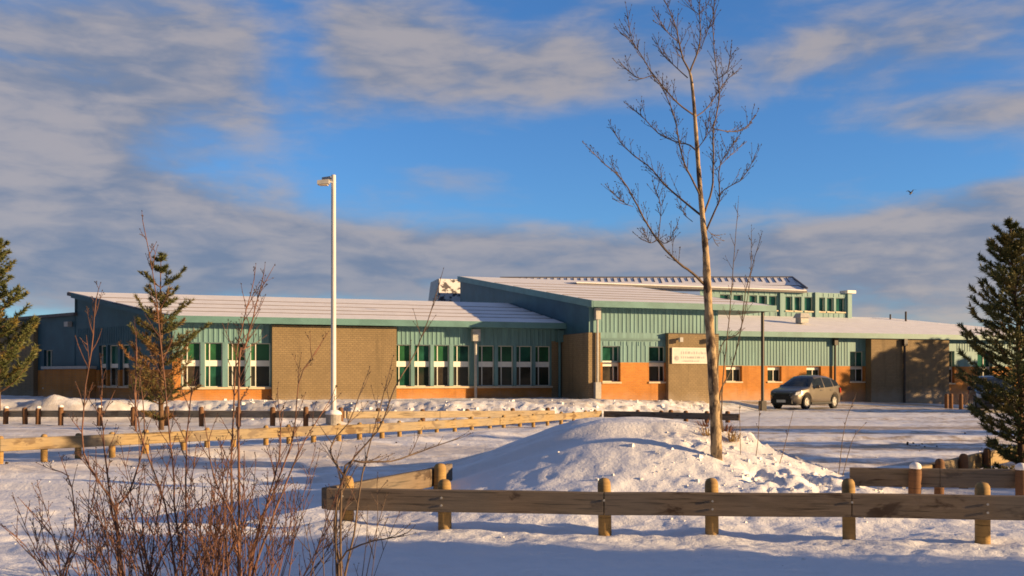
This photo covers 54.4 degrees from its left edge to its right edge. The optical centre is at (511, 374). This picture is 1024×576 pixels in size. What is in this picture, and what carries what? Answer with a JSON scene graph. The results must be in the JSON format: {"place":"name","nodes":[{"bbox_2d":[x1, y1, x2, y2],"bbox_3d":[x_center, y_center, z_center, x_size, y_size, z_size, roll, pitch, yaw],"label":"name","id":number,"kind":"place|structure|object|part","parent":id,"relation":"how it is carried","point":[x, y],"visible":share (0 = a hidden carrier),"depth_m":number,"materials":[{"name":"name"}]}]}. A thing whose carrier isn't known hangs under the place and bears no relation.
{"place":"outdoors","nodes":[
{"label":"outdoors","id":0,"kind":"place"},
{"bbox_2d":[0,394,1023,575],"bbox_3d":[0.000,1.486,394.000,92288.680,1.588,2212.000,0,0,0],"label":"snowy ground","id":1,"kind":"structure","parent":0,"point":[526,456],"depth_m":14.11,"materials":[{"name":"white snow"}]},
{"bbox_2d":[0,237,41,409],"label":"pine tree","id":2,"kind":"object","parent":1,"relation":"on","point":[15,345],"visible":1,"depth_m":43.01,"materials":[{"name":"green plant"}]},
{"bbox_2d":[17,452,126,575],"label":"bare shrub","id":3,"kind":"object","parent":1,"relation":"on","point":[57,551],"visible":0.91,"depth_m":8.42,"materials":[{"name":"brown plant"}]},
{"bbox_2d":[0,281,164,575],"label":"bare shrub","id":4,"kind":"object","parent":1,"relation":"on","point":[111,508],"visible":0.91,"depth_m":8.29,"materials":[{"name":"brown plant"}]},
{"bbox_2d":[131,319,141,430],"bbox_3d":[-12.543,-0.022,33.124,0.319,3.915,0.435,0,0,18],"label":"sapling","id":5,"kind":"object","parent":1,"relation":"on","point":[136,382],"visible":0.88,"depth_m":33.02,"materials":[{"name":"brown plant"}]},
{"bbox_2d":[57,462,222,575],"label":"bare shrub","id":6,"kind":"object","parent":1,"relation":"on","point":[148,572],"visible":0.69,"depth_m":8.52,"materials":[{"name":"brown plant"}]},
{"bbox_2d":[116,252,213,429],"bbox_3d":[-12.067,-1.120,34.151,2.991,6.368,2.750,0,0,42],"label":"pine tree","id":7,"kind":"object","parent":1,"relation":"on","point":[179,342],"visible":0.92,"depth_m":33.90,"materials":[{"name":"green plant"}]},
{"bbox_2d":[76,210,255,575],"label":"bare shrub","id":8,"kind":"object","parent":1,"relation":"on","point":[169,530],"visible":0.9,"depth_m":8.42,"materials":[{"name":"brown plant"}]},
{"bbox_2d":[0,405,345,426],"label":"rail fence","id":9,"kind":"object","parent":1,"relation":"on","point":[61,413],"visible":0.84,"depth_m":38.13,"materials":[{"name":"brown wood"}]},
{"bbox_2d":[129,458,301,575],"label":"bare shrub","id":10,"kind":"object","parent":1,"relation":"on","point":[222,559],"visible":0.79,"depth_m":8.08,"materials":[{"name":"brown plant"}]},
{"bbox_2d":[157,262,322,575],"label":"bare shrub","id":11,"kind":"object","parent":1,"relation":"on","point":[235,525],"visible":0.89,"depth_m":8.09,"materials":[{"name":"brown plant"}]},
{"bbox_2d":[227,331,362,575],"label":"bare shrub","id":12,"kind":"object","parent":1,"relation":"on","point":[250,562],"visible":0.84,"depth_m":8.32,"materials":[{"name":"brown plant"}]},
{"bbox_2d":[0,409,601,463],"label":"rail fence","id":13,"kind":"object","parent":1,"relation":"on","point":[44,443],"visible":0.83,"depth_m":25.36,"materials":[{"name":"brown wood"}]},
{"bbox_2d":[317,175,341,424],"bbox_3d":[-6.385,-2.548,35.010,0.820,8.971,0.640,0,0,0],"label":"street lamp","id":14,"kind":"object","parent":1,"relation":"on","point":[333,415],"visible":0.96,"depth_m":34.92,"materials":[{"name":"metal"}]},
{"bbox_2d":[291,268,473,575],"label":"bare shrub","id":15,"kind":"object","parent":1,"relation":"on","point":[338,564],"visible":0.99,"depth_m":8.01,"materials":[{"name":"brown plant"}]},
{"bbox_2d":[322,463,451,508],"bbox_3d":[-1.472,1.651,13.587,0.404,0.757,3.408,0,0,23],"label":"rail fence","id":16,"kind":"object","parent":1,"relation":"on","point":[428,477],"visible":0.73,"depth_m":13.76,"materials":[{"name":"brown wood"}]},
{"bbox_2d":[346,407,554,421],"bbox_3d":[-2.179,1.780,38.406,8.879,1.123,0.320,0,0,-30],"label":"rail fence","id":17,"kind":"object","parent":1,"relation":"on","point":[422,414],"visible":0.77,"depth_m":37.95,"materials":[{"name":"brown wood"}]},
{"bbox_2d":[15,399,980,568],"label":"snow chunks","id":18,"kind":"object","parent":1,"relation":"on","point":[662,406],"visible":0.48,"depth_m":14.55,"materials":[{"name":"white snow"}]},
{"bbox_2d":[0,276,1023,410],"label":"school building","id":19,"kind":"structure","parent":1,"relation":"on","point":[611,338],"depth_m":50.59,"materials":[{"name":"teal"}]},
{"bbox_2d":[42,350,51,388],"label":"window","id":20,"kind":"structure","parent":19,"relation":"in","point":[49,352],"depth_m":53.47,"materials":[{"name":"black glass"}]},
{"bbox_2d":[97,346,105,387],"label":"window","id":21,"kind":"structure","parent":19,"relation":"in","point":[103,347],"depth_m":49.60,"materials":[{"name":"black glass"}]},
{"bbox_2d":[106,345,117,387],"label":"window","id":22,"kind":"structure","parent":19,"relation":"in","point":[113,348],"depth_m":48.98,"materials":[{"name":"black glass"}]},
{"bbox_2d":[118,345,128,387],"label":"window","id":23,"kind":"structure","parent":19,"relation":"in","point":[125,359],"depth_m":48.24,"materials":[{"name":"black glass"}]},
{"bbox_2d":[182,343,199,386],"bbox_3d":[-14.721,-0.465,45.712,0.784,2.050,0.080,0,0,-20],"label":"window","id":24,"kind":"structure","parent":19,"relation":"in","point":[194,352],"depth_m":45.74,"materials":[{"name":"green glass"}]},
{"bbox_2d":[205,343,221,386],"bbox_3d":[-13.803,-0.465,46.046,0.774,2.050,0.080,0,0,-20],"label":"window","id":25,"kind":"structure","parent":19,"relation":"in","point":[213,351],"depth_m":46.04,"materials":[{"name":"green glass"}]},
{"bbox_2d":[228,343,244,386],"bbox_3d":[-12.843,-0.465,46.395,0.786,2.050,0.080,0,0,-20],"label":"window","id":26,"kind":"structure","parent":19,"relation":"in","point":[231,354],"depth_m":46.38,"materials":[{"name":"green glass"}]},
{"bbox_2d":[250,343,269,386],"bbox_3d":[-11.830,-0.465,46.764,0.912,2.050,0.080,0,0,-20],"label":"window","id":27,"kind":"structure","parent":19,"relation":"in","point":[260,352],"depth_m":46.77,"materials":[{"name":"green glass"}]},
{"bbox_2d":[397,345,409,385],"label":"window","id":28,"kind":"structure","parent":19,"relation":"in","point":[403,351],"depth_m":49.13,"materials":[{"name":"green glass"}]},
{"bbox_2d":[414,345,429,385],"bbox_3d":[-4.490,-0.465,49.436,0.816,2.050,0.080,0,0,-20],"label":"window","id":29,"kind":"structure","parent":19,"relation":"in","point":[421,357],"depth_m":49.44,"materials":[{"name":"green glass"}]},
{"bbox_2d":[434,345,448,385],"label":"window","id":30,"kind":"structure","parent":19,"relation":"in","point":[441,352],"depth_m":49.80,"materials":[{"name":"green glass"}]},
{"bbox_2d":[453,345,468,385],"bbox_3d":[-2.585,-0.465,50.129,0.865,2.050,0.080,0,0,-20],"label":"window","id":31,"kind":"structure","parent":19,"relation":"in","point":[460,352],"depth_m":50.14,"materials":[{"name":"green glass"}]},
{"bbox_2d":[478,346,493,385],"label":"window","id":32,"kind":"structure","parent":19,"relation":"in","point":[485,354],"depth_m":50.59,"materials":[{"name":"green glass"}]},
{"bbox_2d":[498,346,511,385],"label":"window","id":33,"kind":"structure","parent":19,"relation":"in","point":[504,352],"depth_m":50.94,"materials":[{"name":"green glass"}]},
{"bbox_2d":[516,346,530,385],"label":"window","id":34,"kind":"structure","parent":19,"relation":"in","point":[523,353],"depth_m":51.29,"materials":[{"name":"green glass"}]},
{"bbox_2d":[535,346,548,385],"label":"window","id":35,"kind":"structure","parent":19,"relation":"in","point":[541,352],"depth_m":51.64,"materials":[{"name":"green glass"}]},
{"bbox_2d":[602,346,621,383],"bbox_3d":[4.843,-0.500,49.012,1.036,1.840,0.400,0,0,-20],"label":"window","id":36,"kind":"structure","parent":19,"relation":"in","point":[609,354],"depth_m":49.18,"materials":[{"name":"green glass"}]},
{"bbox_2d":[648,347,665,382],"bbox_3d":[7.242,-0.500,49.885,1.043,1.840,0.400,0,0,-20],"label":"window","id":37,"kind":"structure","parent":19,"relation":"in","point":[656,354],"depth_m":50.05,"materials":[{"name":"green glass"}]},
{"bbox_2d":[671,348,706,363],"bbox_3d":[9.069,-0.970,50.045,2.331,0.800,0.080,0,0,-20],"label":"school sign","id":38,"kind":"object","parent":19,"relation":"attached to","point":[688,355],"visible":0.94,"depth_m":49.94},
{"bbox_2d":[720,294,728,298],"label":"clerestory window","id":39,"kind":"structure","parent":19,"relation":"in","point":[721,295],"depth_m":69.49,"materials":[{"name":"green glass"}]},
{"bbox_2d":[726,366,742,382],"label":"window","id":40,"kind":"structure","parent":19,"relation":"in","point":[734,375],"depth_m":61.35,"materials":[{"name":"black glass"}]},
{"bbox_2d":[733,295,741,300],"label":"clerestory window","id":41,"kind":"structure","parent":19,"relation":"in","point":[735,297],"depth_m":69.85,"materials":[{"name":"green glass"}]},
{"bbox_2d":[749,295,755,302],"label":"clerestory window","id":42,"kind":"structure","parent":19,"relation":"in","point":[752,298],"depth_m":70.26,"materials":[{"name":"green glass"}]},
{"bbox_2d":[759,296,765,303],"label":"clerestory window","id":43,"kind":"structure","parent":19,"relation":"in","point":[762,299],"depth_m":70.55,"materials":[{"name":"green glass"}]},
{"bbox_2d":[769,296,777,311],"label":"clerestory window","id":44,"kind":"structure","parent":19,"relation":"in","point":[772,299],"depth_m":70.83,"materials":[{"name":"green glass"}]},
{"bbox_2d":[767,367,782,382],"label":"window","id":45,"kind":"structure","parent":19,"relation":"in","point":[773,372],"depth_m":62.37,"materials":[{"name":"black glass"}]},
{"bbox_2d":[785,296,792,311],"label":"clerestory window","id":46,"kind":"structure","parent":19,"relation":"in","point":[787,299],"depth_m":71.26,"materials":[{"name":"green glass"}]},
{"bbox_2d":[794,297,801,311],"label":"clerestory window","id":47,"kind":"structure","parent":19,"relation":"in","point":[796,299],"depth_m":71.52,"materials":[{"name":"green glass"}]},
{"bbox_2d":[804,297,813,311],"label":"clerestory window","id":48,"kind":"structure","parent":19,"relation":"in","point":[807,300],"depth_m":71.85,"materials":[{"name":"green glass"}]},
{"bbox_2d":[807,367,818,374],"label":"window","id":49,"kind":"structure","parent":19,"relation":"in","point":[810,370],"depth_m":63.38,"materials":[{"name":"white glass"}]},
{"bbox_2d":[819,298,825,312],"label":"clerestory window","id":50,"kind":"structure","parent":19,"relation":"in","point":[821,300],"depth_m":72.24,"materials":[{"name":"green glass"}]},
{"bbox_2d":[827,298,834,312],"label":"clerestory window","id":51,"kind":"structure","parent":19,"relation":"in","point":[829,300],"depth_m":72.50,"materials":[{"name":"green glass"}]},
{"bbox_2d":[836,298,845,312],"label":"clerestory window","id":52,"kind":"structure","parent":19,"relation":"in","point":[839,301],"depth_m":72.79,"materials":[{"name":"green glass"}]},
{"bbox_2d":[850,352,865,382],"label":"window","id":53,"kind":"structure","parent":19,"relation":"in","point":[855,357],"depth_m":64.52,"materials":[{"name":"green glass"}]},
{"bbox_2d":[949,351,955,383],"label":"window","id":54,"kind":"structure","parent":19,"relation":"in","point":[950,352],"depth_m":67.19,"materials":[{"name":"black glass"}]},
{"bbox_2d":[977,352,989,375],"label":"window","id":55,"kind":"structure","parent":19,"relation":"in","point":[980,360],"depth_m":68.15,"materials":[{"name":"green glass"}]},
{"bbox_2d":[582,0,761,460],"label":"bare tree","id":56,"kind":"object","parent":1,"relation":"on","point":[715,429],"visible":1,"depth_m":14.25,"materials":[{"name":"brown plant"}]},
{"bbox_2d":[604,410,739,422],"bbox_3d":[6.442,1.847,40.538,5.916,0.876,0.328,0,0,33],"label":"rail fence","id":57,"kind":"object","parent":1,"relation":"on","point":[685,416],"visible":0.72,"depth_m":40.34,"materials":[{"name":"brown wood"}]},
{"bbox_2d":[327,475,1023,543],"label":"rail fence","id":58,"kind":"object","parent":1,"relation":"on","point":[982,507],"visible":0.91,"depth_m":11.29,"materials":[{"name":"brown wood"}]},
{"bbox_2d":[695,418,709,426],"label":"grass tuft","id":59,"kind":"object","parent":1,"relation":"on","point":[707,424],"visible":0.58,"depth_m":16.17,"materials":[{"name":"brown plant"}]},
{"bbox_2d":[697,425,709,435],"bbox_3d":[2.993,0.822,15.405,0.481,0.230,0.490,0,0,-17],"label":"grass tuft","id":60,"kind":"object","parent":1,"relation":"on","point":[705,429],"visible":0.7,"depth_m":15.33,"materials":[{"name":"plant"}]},
{"bbox_2d":[719,196,738,428],"bbox_3d":[3.392,-0.924,15.428,0.340,3.784,0.531,0,0,0],"label":"sapling","id":61,"kind":"object","parent":1,"relation":"on","point":[729,319],"visible":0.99,"depth_m":15.47,"materials":[{"name":"brown plant"}]},
{"bbox_2d":[721,420,737,432],"bbox_3d":[3.466,0.841,16.202,0.594,0.271,0.542,0,0,-10],"label":"grass tuft","id":62,"kind":"object","parent":1,"relation":"on","point":[730,428],"visible":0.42,"depth_m":16.16,"materials":[{"name":"brown plant"}]},
{"bbox_2d":[722,427,743,441],"bbox_3d":[3.386,0.911,15.370,0.540,0.235,0.536,0,0,-20],"label":"grass tuft","id":63,"kind":"object","parent":1,"relation":"on","point":[733,436],"visible":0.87,"depth_m":15.37,"materials":[{"name":"plant"}]},
{"bbox_2d":[717,224,755,372],"bbox_3d":[3.611,-0.714,15.981,0.671,3.348,0.265,0,0,24],"label":"sapling","id":64,"kind":"object","parent":1,"relation":"on","point":[746,302],"visible":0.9,"depth_m":15.88,"materials":[{"name":"brown plant"}]},
{"bbox_2d":[737,405,740,454],"bbox_3d":[3.309,0.816,14.489,0.063,0.774,0.252,0,0,15],"label":"weed stalk","id":65,"kind":"object","parent":1,"relation":"on","point":[737,434],"visible":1,"depth_m":14.48,"materials":[{"name":"brown plant"}]},
{"bbox_2d":[719,231,762,431],"bbox_3d":[3.577,-0.636,15.427,0.695,3.160,0.404,0,0,28],"label":"sapling","id":66,"kind":"object","parent":1,"relation":"on","point":[740,332],"visible":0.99,"depth_m":15.47,"materials":[{"name":"brown plant"}]},
{"bbox_2d":[756,401,760,455],"bbox_3d":[3.604,0.792,14.577,0.063,0.890,0.090,0,0,-42],"label":"weed stalk","id":67,"kind":"object","parent":1,"relation":"on","point":[758,430],"visible":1,"depth_m":14.57,"materials":[{"name":"brown plant"}]},
{"bbox_2d":[780,409,793,461],"bbox_3d":[4.021,0.929,14.686,0.284,0.858,0.090,0,0,-21],"label":"weed stalk","id":68,"kind":"object","parent":1,"relation":"on","point":[786,438],"visible":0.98,"depth_m":14.70,"materials":[{"name":"brown plant"}]},
{"bbox_2d":[770,375,840,408],"bbox_3d":[16.078,0.923,54.583,4.865,1.852,2.437,0,0,-43],"label":"parked car","id":69,"kind":"object","parent":1,"relation":"on","point":[804,391],"visible":1,"depth_m":53.69,"materials":[{"name":"beige paint"}]},
{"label":"side window","id":70,"kind":"part","parent":69,"relation":"part of","materials":[{"name":"black glass"}]},
{"bbox_2d":[838,395,855,473],"bbox_3d":[5.193,0.929,15.387,0.282,1.310,0.146,0,0,31],"label":"weed stalk","id":71,"kind":"object","parent":1,"relation":"on","point":[843,435],"visible":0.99,"depth_m":15.44,"materials":[{"name":"brown plant"}]},
{"bbox_2d":[842,423,865,475],"bbox_3d":[5.356,1.171,15.500,0.548,0.873,0.080,0,0,-29],"label":"weed stalk","id":72,"kind":"object","parent":1,"relation":"on","point":[850,446],"visible":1,"depth_m":15.40,"materials":[{"name":"brown plant"}]},
{"bbox_2d":[850,462,1023,494],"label":"rail fence","id":73,"kind":"object","parent":1,"relation":"on","point":[914,477],"visible":0.91,"depth_m":13.91,"materials":[{"name":"brown wood"}]},
{"bbox_2d":[944,394,948,407],"bbox_3d":[25.314,1.677,58.000,0.220,1.180,0.220,0,0,0],"label":"bollard","id":74,"kind":"object","parent":1,"relation":"on","point":[946,400],"visible":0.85,"depth_m":57.94,"materials":[{"name":"brown wood"}]},
{"bbox_2d":[949,393,952,408],"bbox_3d":[25.047,1.637,56.800,0.220,1.180,0.220,0,0,0],"label":"bollard","id":75,"kind":"object","parent":1,"relation":"on","point":[950,400],"visible":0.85,"depth_m":56.72,"materials":[{"name":"brown wood"}]},
{"bbox_2d":[959,394,962,408],"bbox_3d":[25.076,1.633,55.600,0.220,1.180,0.220,0,0,0],"label":"bollard","id":76,"kind":"object","parent":1,"relation":"on","point":[960,401],"visible":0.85,"depth_m":55.52,"materials":[{"name":"brown wood"}]},
{"bbox_2d":[921,446,1016,493],"bbox_3d":[8.301,1.756,17.323,0.302,1.021,7.634,0,0,39],"label":"rail fence","id":77,"kind":"object","parent":1,"relation":"on","point":[988,457],"visible":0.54,"depth_m":16.41,"materials":[{"name":"brown wood"}]},
{"bbox_2d":[951,216,1023,468],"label":"pine tree","id":78,"kind":"object","parent":1,"relation":"on","point":[1010,254],"visible":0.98,"depth_m":16.93,"materials":[{"name":"green plant"}]},
{"bbox_2d":[967,376,1017,410],"bbox_3d":[24.123,0.960,49.976,2.437,1.852,4.865,0,0,20],"label":"parked car","id":79,"kind":"object","parent":1,"relation":"on","point":[974,392],"visible":0.33,"depth_m":49.20,"materials":[{"name":"black paint"}]},
{"bbox_2d":[0,0,1023,327],"label":"sky","id":80,"kind":"structure","parent":0,"point":[451,133],"materials":[{"name":"blue"}]}
]}

